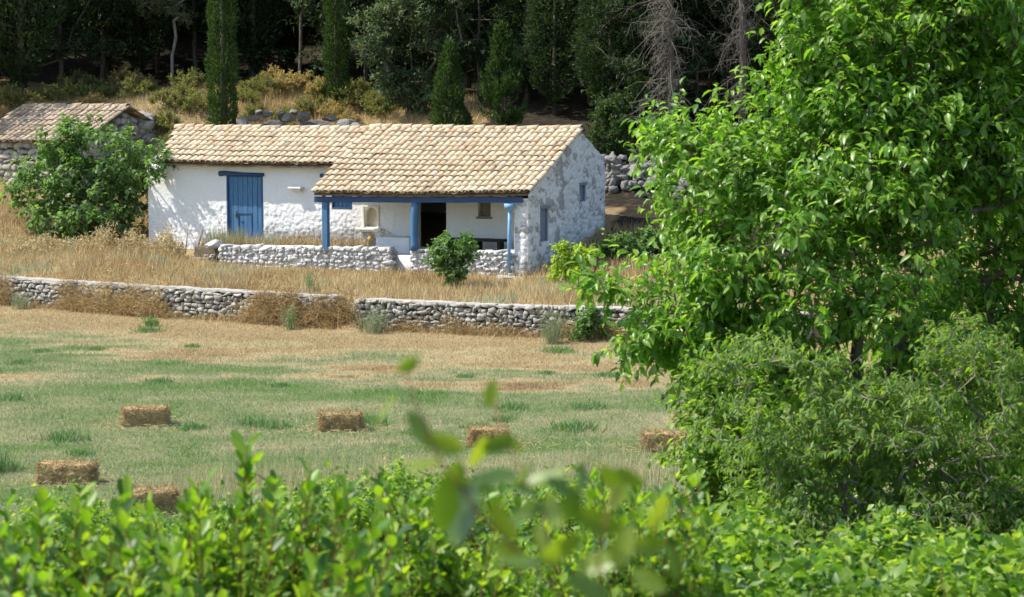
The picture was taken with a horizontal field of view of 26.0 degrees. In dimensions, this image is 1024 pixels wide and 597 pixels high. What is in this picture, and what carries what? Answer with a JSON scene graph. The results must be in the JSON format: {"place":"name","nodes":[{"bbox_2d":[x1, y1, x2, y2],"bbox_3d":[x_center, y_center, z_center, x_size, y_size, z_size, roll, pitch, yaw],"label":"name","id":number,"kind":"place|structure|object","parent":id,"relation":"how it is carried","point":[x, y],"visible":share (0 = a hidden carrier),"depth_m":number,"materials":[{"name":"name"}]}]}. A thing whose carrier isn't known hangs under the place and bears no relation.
{"place":"outdoors","nodes":[
{"label":"outdoors","id":0,"kind":"place"},
{"bbox_2d":[194,245,219,259],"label":"yard ground","id":1,"kind":"structure","parent":0,"point":[200,250],"depth_m":70.11,"materials":[{"name":"beige soil"}]},
{"bbox_2d":[199,224,373,246],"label":"yard weeds","id":2,"kind":"object","parent":1,"relation":"on","point":[241,239],"visible":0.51,"depth_m":69.86,"materials":[{"name":"beige plant"}]},
{"bbox_2d":[0,0,1023,567],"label":"ground","id":3,"kind":"structure","parent":0,"point":[622,206],"depth_m":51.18,"materials":[{"name":"green plant"}]},
{"bbox_2d":[0,81,43,108],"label":"shrub","id":4,"kind":"object","parent":3,"relation":"on","point":[4,94],"visible":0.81,"depth_m":85.92,"materials":[{"name":"green plant"}]},
{"bbox_2d":[0,0,78,99],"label":"dark pine tree","id":5,"kind":"object","parent":3,"relation":"on","point":[57,14],"visible":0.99,"depth_m":86.94,"materials":[{"name":"green plant"}]},
{"bbox_2d":[29,81,67,102],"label":"shrub","id":6,"kind":"object","parent":3,"relation":"on","point":[52,94],"visible":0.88,"depth_m":86.40,"materials":[{"name":"green plant"}]},
{"bbox_2d":[34,455,102,484],"bbox_3d":[-7.380,2.890,36.862,1.173,0.602,0.683,1,5,6],"label":"hay bale","id":7,"kind":"object","parent":3,"relation":"on","point":[60,470],"visible":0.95,"depth_m":36.67,"materials":[{"name":"plant"}]},
{"bbox_2d":[0,0,143,86],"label":"dark pine tree","id":8,"kind":"object","parent":3,"relation":"on","point":[80,43],"visible":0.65,"depth_m":88.97,"materials":[{"name":"green plant"}]},
{"bbox_2d":[53,77,96,99],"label":"shrub","id":9,"kind":"object","parent":3,"relation":"on","point":[68,89],"visible":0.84,"depth_m":86.87,"materials":[{"name":"green plant"}]},
{"bbox_2d":[0,474,158,596],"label":"evergreen bush","id":10,"kind":"object","parent":3,"relation":"on","point":[101,574],"visible":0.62,"depth_m":7.59,"materials":[{"name":"green plant"}]},
{"bbox_2d":[0,102,162,197],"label":"stone shed","id":11,"kind":"structure","parent":3,"relation":"on","point":[17,125],"depth_m":80.92,"materials":[{"name":"grey tile"}]},
{"bbox_2d":[56,68,110,93],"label":"shrub","id":12,"kind":"object","parent":3,"relation":"on","point":[92,80],"visible":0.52,"depth_m":88.38,"materials":[{"name":"green plant"}]},
{"bbox_2d":[0,108,178,240],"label":"fig tree","id":13,"kind":"object","parent":3,"relation":"on","point":[105,184],"visible":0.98,"depth_m":72.96,"materials":[{"name":"green plant"}]},
{"bbox_2d":[77,91,107,103],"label":"shrub","id":14,"kind":"object","parent":3,"relation":"on","point":[91,98],"visible":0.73,"depth_m":85.04,"materials":[{"name":"green plant"}]},
{"bbox_2d":[6,221,186,259],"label":"withered weeds","id":15,"kind":"object","parent":3,"relation":"on","point":[103,240],"visible":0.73,"depth_m":69.95,"materials":[{"name":"beige plant"}]},
{"bbox_2d":[66,0,146,75],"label":"dark pine tree","id":16,"kind":"object","parent":3,"relation":"on","point":[108,62],"visible":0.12,"depth_m":94.71,"materials":[{"name":"green plant"}]},
{"bbox_2d":[89,82,123,99],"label":"shrub","id":17,"kind":"object","parent":3,"relation":"on","point":[107,92],"visible":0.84,"depth_m":86.34,"materials":[{"name":"green plant"}]},
{"bbox_2d":[61,0,170,86],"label":"dark pine tree","id":18,"kind":"object","parent":3,"relation":"on","point":[115,16],"visible":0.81,"depth_m":90.29,"materials":[{"name":"green plant"}]},
{"bbox_2d":[105,68,133,88],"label":"shrub","id":19,"kind":"object","parent":3,"relation":"on","point":[113,80],"visible":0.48,"depth_m":89.17,"materials":[{"name":"green plant"}]},
{"bbox_2d":[107,61,140,83],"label":"shrub","id":20,"kind":"object","parent":3,"relation":"on","point":[126,67],"visible":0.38,"depth_m":90.35,"materials":[{"name":"green plant"}]},
{"bbox_2d":[115,73,161,98],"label":"shrub","id":21,"kind":"object","parent":3,"relation":"on","point":[143,87],"visible":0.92,"depth_m":85.88,"materials":[{"name":"green plant"}]},
{"bbox_2d":[91,0,186,81],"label":"dark pine tree","id":22,"kind":"object","parent":3,"relation":"on","point":[154,48],"visible":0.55,"depth_m":92.06,"materials":[{"name":"green plant"}]},
{"bbox_2d":[130,104,156,148],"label":"ruined wall","id":23,"kind":"structure","parent":3,"relation":"on","point":[148,128],"depth_m":81.79,"materials":[{"name":"stone"}]},
{"bbox_2d":[118,401,171,426],"bbox_3d":[-7.117,2.277,43.074,1.114,0.578,0.692,-1,6,-12],"label":"hay bale","id":24,"kind":"object","parent":3,"relation":"on","point":[148,414],"visible":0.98,"depth_m":42.89,"materials":[{"name":"plant"}]},
{"bbox_2d":[130,479,183,514],"bbox_3d":[-5.544,3.108,34.211,0.986,0.592,0.696,-2,6,-20],"label":"hay bale","id":25,"kind":"object","parent":3,"relation":"on","point":[165,496],"visible":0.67,"depth_m":34.07,"materials":[{"name":"plant"}]},
{"bbox_2d":[132,0,196,84],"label":"pine tree","id":26,"kind":"object","parent":3,"relation":"on","point":[158,6],"visible":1,"depth_m":89.20,"materials":[{"name":"plant"}]},
{"bbox_2d":[151,109,183,134],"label":"shrub","id":27,"kind":"object","parent":3,"relation":"on","point":[168,116],"visible":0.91,"depth_m":82.04,"materials":[{"name":"green plant"}]},
{"bbox_2d":[131,0,205,73],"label":"dark pine tree","id":28,"kind":"object","parent":3,"relation":"on","point":[157,57],"visible":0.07,"depth_m":95.86,"materials":[{"name":"green plant"}]},
{"bbox_2d":[0,276,345,322],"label":"terrace wall","id":29,"kind":"structure","parent":3,"relation":"on","point":[192,300],"depth_m":62.52,"materials":[{"name":"stone"}]},
{"bbox_2d":[145,80,201,108],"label":"shrub","id":30,"kind":"object","parent":3,"relation":"on","point":[166,99],"visible":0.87,"depth_m":83.88,"materials":[{"name":"green plant"}]},
{"bbox_2d":[142,0,217,83],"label":"dark pine tree","id":31,"kind":"object","parent":3,"relation":"on","point":[194,30],"visible":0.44,"depth_m":93.28,"materials":[{"name":"green plant"}]},
{"bbox_2d":[166,66,206,90],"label":"shrub","id":32,"kind":"object","parent":3,"relation":"on","point":[191,78],"visible":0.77,"depth_m":86.14,"materials":[{"name":"green plant"}]},
{"bbox_2d":[167,86,231,114],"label":"shrub","id":33,"kind":"object","parent":3,"relation":"on","point":[200,101],"visible":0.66,"depth_m":83.57,"materials":[{"name":"green plant"}]},
{"bbox_2d":[0,507,412,596],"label":"evergreen bush","id":34,"kind":"object","parent":3,"relation":"on","point":[355,579],"visible":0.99,"depth_m":6.87,"materials":[{"name":"green plant"}]},
{"bbox_2d":[203,0,240,124],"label":"cypress tree","id":35,"kind":"object","parent":3,"relation":"on","point":[223,55],"visible":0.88,"depth_m":79.80,"materials":[{"name":"green plant"}]},
{"bbox_2d":[94,430,365,596],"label":"evergreen bush","id":36,"kind":"object","parent":3,"relation":"on","point":[214,571],"visible":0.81,"depth_m":8.17,"materials":[{"name":"green plant"}]},
{"bbox_2d":[229,86,261,103],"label":"shrub","id":37,"kind":"object","parent":3,"relation":"on","point":[245,96],"visible":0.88,"depth_m":84.39,"materials":[{"name":"green plant"}]},
{"bbox_2d":[207,0,293,84],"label":"dark pine tree","id":38,"kind":"object","parent":3,"relation":"on","point":[280,12],"visible":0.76,"depth_m":91.77,"materials":[{"name":"green plant"}]},
{"bbox_2d":[180,0,323,80],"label":"dark pine tree","id":39,"kind":"object","parent":3,"relation":"on","point":[280,55],"visible":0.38,"depth_m":92.86,"materials":[{"name":"green plant"}]},
{"bbox_2d":[238,101,266,117],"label":"shrub","id":40,"kind":"object","parent":3,"relation":"on","point":[249,109],"visible":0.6,"depth_m":82.95,"materials":[{"name":"green plant"}]},
{"bbox_2d":[237,70,288,95],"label":"shrub","id":41,"kind":"object","parent":3,"relation":"on","point":[266,83],"visible":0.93,"depth_m":85.46,"materials":[{"name":"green plant"}]},
{"bbox_2d":[268,103,302,122],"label":"shrub","id":42,"kind":"object","parent":3,"relation":"on","point":[275,116],"visible":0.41,"depth_m":82.96,"materials":[{"name":"green plant"}]},
{"bbox_2d":[270,68,305,94],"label":"shrub","id":43,"kind":"object","parent":3,"relation":"on","point":[288,83],"visible":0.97,"depth_m":85.71,"materials":[{"name":"yellow plant"}]},
{"bbox_2d":[278,302,299,329],"bbox_3d":[-6.017,0.467,59.881,0.756,0.783,0.485,-2,6,-17],"label":"weed plant","id":44,"kind":"object","parent":3,"relation":"on","point":[290,327],"visible":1,"depth_m":59.90,"materials":[{"name":"green plant"}]},
{"bbox_2d":[256,0,326,72],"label":"dark pine tree","id":45,"kind":"object","parent":3,"relation":"on","point":[290,39],"visible":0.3,"depth_m":96.01,"materials":[{"name":"green plant"}]},
{"bbox_2d":[283,0,317,74],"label":"juniper tree","id":46,"kind":"object","parent":3,"relation":"on","point":[305,7],"visible":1,"depth_m":88.30,"materials":[{"name":"plant"}]},
{"bbox_2d":[218,243,397,272],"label":"parapet wall","id":47,"kind":"structure","parent":3,"relation":"on","point":[336,256],"depth_m":68.11,"materials":[{"name":"stone"}]},
{"bbox_2d":[292,93,330,114],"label":"shrub","id":48,"kind":"object","parent":3,"relation":"on","point":[308,103],"visible":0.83,"depth_m":83.60,"materials":[{"name":"green plant"}]},
{"bbox_2d":[317,99,347,116],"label":"shrub","id":49,"kind":"object","parent":3,"relation":"on","point":[331,110],"visible":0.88,"depth_m":82.91,"materials":[{"name":"yellow plant"}]},
{"bbox_2d":[320,0,352,113],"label":"cypress tree","id":50,"kind":"object","parent":3,"relation":"on","point":[336,23],"visible":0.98,"depth_m":83.27,"materials":[{"name":"green plant"}]},
{"bbox_2d":[315,406,366,431],"bbox_3d":[-3.283,2.345,42.541,1.047,0.590,0.692,-1,5,-6],"label":"hay bale","id":51,"kind":"object","parent":3,"relation":"on","point":[349,420],"visible":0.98,"depth_m":42.34,"materials":[{"name":"plant"}]},
{"bbox_2d":[283,0,423,82],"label":"dark pine tree","id":52,"kind":"object","parent":3,"relation":"on","point":[322,23],"visible":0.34,"depth_m":88.93,"materials":[{"name":"green plant"}]},
{"bbox_2d":[327,79,397,111],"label":"shrub","id":53,"kind":"object","parent":3,"relation":"on","point":[353,94],"visible":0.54,"depth_m":83.39,"materials":[{"name":"green plant"}]},
{"bbox_2d":[353,305,393,333],"bbox_3d":[-3.709,0.523,58.989,1.148,0.781,1.102,0,5,0],"label":"weed plant","id":54,"kind":"object","parent":3,"relation":"on","point":[373,323],"visible":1,"depth_m":58.89,"materials":[{"name":"green plant"}]},
{"bbox_2d":[147,123,606,275],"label":"cottage","id":55,"kind":"structure","parent":3,"relation":"on","point":[531,193],"depth_m":69.16,"materials":[{"name":"ceramic"}]},
{"bbox_2d":[226,176,262,239],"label":"door","id":56,"kind":"structure","parent":55,"relation":"in","point":[244,194],"depth_m":71.19,"materials":[{"name":"blue paint"}]},
{"bbox_2d":[450,237,506,249],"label":"wooden bench","id":57,"kind":"object","parent":55,"relation":"on","point":[500,244],"visible":0.34,"depth_m":67.01,"materials":[{"name":"brown wood"}]},
{"bbox_2d":[476,203,491,218],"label":"blind window","id":58,"kind":"structure","parent":55,"relation":"in","point":[485,208],"depth_m":67.86,"materials":[{"name":"brown wood"}]},
{"bbox_2d":[359,89,394,117],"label":"shrub","id":59,"kind":"object","parent":3,"relation":"on","point":[374,100],"visible":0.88,"depth_m":82.38,"materials":[{"name":"green plant"}]},
{"bbox_2d":[310,0,488,68],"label":"dark pine tree","id":60,"kind":"object","parent":3,"relation":"on","point":[402,62],"visible":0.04,"depth_m":93.75,"materials":[{"name":"green plant"}]},
{"bbox_2d":[341,0,474,117],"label":"juniper tree","id":61,"kind":"object","parent":3,"relation":"on","point":[392,74],"visible":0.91,"depth_m":81.16,"materials":[{"name":"green plant"}]},
{"bbox_2d":[386,0,474,90],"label":"dark pine tree","id":62,"kind":"object","parent":3,"relation":"on","point":[405,37],"visible":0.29,"depth_m":83.92,"materials":[{"name":"green plant"}]},
{"bbox_2d":[337,463,533,596],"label":"evergreen bush","id":63,"kind":"object","parent":3,"relation":"on","point":[433,584],"visible":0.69,"depth_m":8.87,"materials":[{"name":"green plant"}]},
{"bbox_2d":[427,37,474,125],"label":"cypress tree","id":64,"kind":"object","parent":3,"relation":"on","point":[451,93],"visible":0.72,"depth_m":77.82,"materials":[{"name":"green plant"}]},
{"bbox_2d":[420,226,482,286],"bbox_3d":[-1.662,-1.113,62.763,1.536,1.867,1.455,4,6,34],"label":"bush","id":65,"kind":"object","parent":3,"relation":"on","point":[462,247],"visible":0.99,"depth_m":62.60,"materials":[{"name":"green plant"}]},
{"bbox_2d":[409,249,514,275],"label":"parapet wall","id":66,"kind":"structure","parent":3,"relation":"on","point":[489,261],"depth_m":65.77,"materials":[{"name":"stone"}]},
{"bbox_2d":[423,0,521,87],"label":"dark pine tree","id":67,"kind":"object","parent":3,"relation":"on","point":[467,82],"visible":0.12,"depth_m":87.34,"materials":[{"name":"green plant"}]},
{"bbox_2d":[438,0,526,98],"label":"dark pine tree","id":68,"kind":"object","parent":3,"relation":"on","point":[475,53],"visible":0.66,"depth_m":81.55,"materials":[{"name":"green plant"}]},
{"bbox_2d":[0,81,966,341],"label":"dry grass","id":69,"kind":"structure","parent":3,"relation":"on","point":[280,279],"depth_m":64.36,"materials":[{"name":"beige plant"}]},
{"bbox_2d":[464,422,510,447],"bbox_3d":[-0.434,2.537,40.625,0.930,0.582,0.683,0,5,3],"label":"hay bale","id":70,"kind":"object","parent":3,"relation":"on","point":[476,434],"visible":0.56,"depth_m":40.44,"materials":[{"name":"plant"}]},
{"bbox_2d":[475,18,531,125],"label":"cypress tree","id":71,"kind":"object","parent":3,"relation":"on","point":[496,88],"visible":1,"depth_m":77.84,"materials":[{"name":"green plant"}]},
{"bbox_2d":[0,448,1023,596],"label":"undergrowth","id":72,"kind":"object","parent":3,"relation":"on","point":[905,558],"visible":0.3,"depth_m":13.26,"materials":[{"name":"green plant"}]},
{"bbox_2d":[443,0,587,91],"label":"dark pine tree","id":73,"kind":"object","parent":3,"relation":"on","point":[490,5],"visible":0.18,"depth_m":84.21,"materials":[{"name":"green plant"}]},
{"bbox_2d":[485,0,567,99],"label":"dark pine tree","id":74,"kind":"object","parent":3,"relation":"on","point":[527,85],"visible":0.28,"depth_m":81.95,"materials":[{"name":"green plant"}]},
{"bbox_2d":[372,356,682,596],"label":"young shoot","id":75,"kind":"object","parent":3,"relation":"on","point":[455,511],"visible":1,"depth_m":2.94,"materials":[{"name":"green plant"}]},
{"bbox_2d":[533,303,568,344],"bbox_3d":[1.043,0.629,56.688,0.934,1.094,0.862,-2,6,-24],"label":"weed plant","id":76,"kind":"object","parent":3,"relation":"on","point":[549,338],"visible":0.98,"depth_m":56.67,"materials":[{"name":"green plant"}]},
{"bbox_2d":[515,0,589,115],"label":"cypress tree","id":77,"kind":"object","parent":3,"relation":"on","point":[555,99],"visible":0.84,"depth_m":79.57,"materials":[{"name":"green plant"}]},
{"bbox_2d":[543,239,598,283],"bbox_3d":[1.718,-0.975,63.415,1.734,1.433,1.105,0,5,0],"label":"leafy bush","id":78,"kind":"object","parent":3,"relation":"on","point":[560,249],"visible":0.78,"depth_m":63.26,"materials":[{"name":"green plant"}]},
{"bbox_2d":[526,0,622,104],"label":"dark pine tree","id":79,"kind":"object","parent":3,"relation":"on","point":[588,97],"visible":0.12,"depth_m":80.85,"materials":[{"name":"green plant"}]},
{"bbox_2d":[354,298,811,340],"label":"terrace wall","id":80,"kind":"structure","parent":3,"relation":"on","point":[526,316],"depth_m":58.41,"materials":[{"name":"stone"}]},
{"bbox_2d":[567,302,608,340],"bbox_3d":[1.993,0.593,57.038,1.160,1.167,1.038,0,5,0],"label":"leafy bush","id":81,"kind":"object","parent":3,"relation":"on","point":[589,321],"visible":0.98,"depth_m":56.90,"materials":[{"name":"green plant"}]},
{"bbox_2d":[566,0,650,124],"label":"dark pine tree","id":82,"kind":"object","parent":3,"relation":"on","point":[586,22],"visible":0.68,"depth_m":77.34,"materials":[{"name":"green plant"}]},
{"bbox_2d":[585,94,631,161],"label":"round tree","id":83,"kind":"object","parent":3,"relation":"on","point":[600,133],"visible":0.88,"depth_m":74.98,"materials":[{"name":"green plant"}]},
{"bbox_2d":[595,231,646,261],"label":"leafy bush","id":84,"kind":"object","parent":3,"relation":"on","point":[626,244],"visible":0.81,"depth_m":66.43,"materials":[{"name":"green plant"}]},
{"bbox_2d":[577,13,687,112],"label":"round tree","id":85,"kind":"object","parent":3,"relation":"on","point":[598,52],"visible":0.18,"depth_m":78.10,"materials":[{"name":"green plant"}]},
{"bbox_2d":[579,0,691,124],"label":"dark pine tree","id":86,"kind":"object","parent":3,"relation":"on","point":[635,66],"visible":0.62,"depth_m":76.36,"materials":[{"name":"green plant"}]},
{"bbox_2d":[537,459,739,596],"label":"evergreen bush","id":87,"kind":"object","parent":3,"relation":"on","point":[615,581],"visible":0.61,"depth_m":9.24,"materials":[{"name":"green plant"}]},
{"bbox_2d":[612,72,678,147],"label":"round tree","id":88,"kind":"object","parent":3,"relation":"on","point":[632,80],"visible":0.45,"depth_m":76.03,"materials":[{"name":"green plant"}]},
{"bbox_2d":[614,0,690,102],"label":"dark pine tree","id":89,"kind":"object","parent":3,"relation":"on","point":[678,5],"visible":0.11,"depth_m":78.33,"materials":[{"name":"green plant"}]},
{"bbox_2d":[625,224,680,253],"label":"leafy bush","id":90,"kind":"object","parent":3,"relation":"on","point":[646,235],"visible":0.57,"depth_m":67.46,"materials":[{"name":"green plant"}]},
{"bbox_2d":[616,0,703,98],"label":"dark pine tree","id":91,"kind":"object","parent":3,"relation":"on","point":[695,18],"visible":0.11,"depth_m":82.08,"materials":[{"name":"green plant"}]},
{"bbox_2d":[616,0,706,179],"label":"dead tree","id":92,"kind":"object","parent":3,"relation":"on","point":[669,32],"visible":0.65,"depth_m":74.00,"materials":[{"name":"grey wood"}]},
{"bbox_2d":[638,426,689,452],"bbox_3d":[2.763,2.586,40.148,1.037,0.572,0.693,1,6,12],"label":"hay bale","id":93,"kind":"object","parent":3,"relation":"on","point":[651,434],"visible":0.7,"depth_m":39.98,"materials":[{"name":"plant"}]},
{"bbox_2d":[601,151,742,201],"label":"rubble wall","id":94,"kind":"structure","parent":3,"relation":"on","point":[618,170],"depth_m":73.13,"materials":[{"name":"grey stone"}]},
{"bbox_2d":[637,0,762,124],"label":"dark pine tree","id":95,"kind":"object","parent":3,"relation":"on","point":[692,90],"visible":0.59,"depth_m":77.69,"materials":[{"name":"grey plant"}]},
{"bbox_2d":[683,0,731,87],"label":"dark pine tree","id":96,"kind":"object","parent":3,"relation":"on","point":[708,27],"visible":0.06,"depth_m":87.59,"materials":[{"name":"green plant"}]},
{"bbox_2d":[659,0,771,114],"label":"dark pine tree","id":97,"kind":"object","parent":3,"relation":"on","point":[709,74],"visible":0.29,"depth_m":78.92,"materials":[{"name":"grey plant"}]},
{"bbox_2d":[683,0,771,98],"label":"dark pine tree","id":98,"kind":"object","parent":3,"relation":"on","point":[709,32],"visible":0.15,"depth_m":83.82,"materials":[{"name":"green plant"}]},
{"bbox_2d":[698,0,775,153],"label":"dead tree","id":99,"kind":"object","parent":3,"relation":"on","point":[742,36],"visible":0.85,"depth_m":74.98,"materials":[{"name":"grey wood"}]},
{"bbox_2d":[647,336,852,558],"bbox_3d":[2.166,1.531,19.611,1.688,2.300,2.440,-2,6,-23],"label":"round leaved bush","id":100,"kind":"object","parent":3,"relation":"on","point":[694,452],"visible":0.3,"depth_m":19.95,"materials":[{"name":"green plant"}]},
{"bbox_2d":[730,0,804,117],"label":"dark pine tree","id":101,"kind":"object","parent":3,"relation":"on","point":[754,38],"visible":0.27,"depth_m":77.83,"materials":[{"name":"green plant"}]},
{"bbox_2d":[556,0,1023,512],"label":"walnut tree","id":102,"kind":"object","parent":3,"relation":"on","point":[965,76],"visible":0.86,"depth_m":21.47,"materials":[{"name":"green plant"}]},
{"bbox_2d":[746,0,866,107],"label":"dark pine tree","id":103,"kind":"object","parent":3,"relation":"on","point":[772,32],"visible":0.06,"depth_m":76.83,"materials":[{"name":"green plant"}]},
{"bbox_2d":[682,306,1023,557],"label":"twiggy shrub","id":104,"kind":"object","parent":3,"relation":"on","point":[912,447],"visible":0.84,"depth_m":18.51,"materials":[{"name":"green plant"}]},
{"bbox_2d":[721,358,1023,544],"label":"round leaved bush","id":105,"kind":"object","parent":3,"relation":"on","point":[1004,472],"visible":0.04,"depth_m":24.99,"materials":[{"name":"green plant"}]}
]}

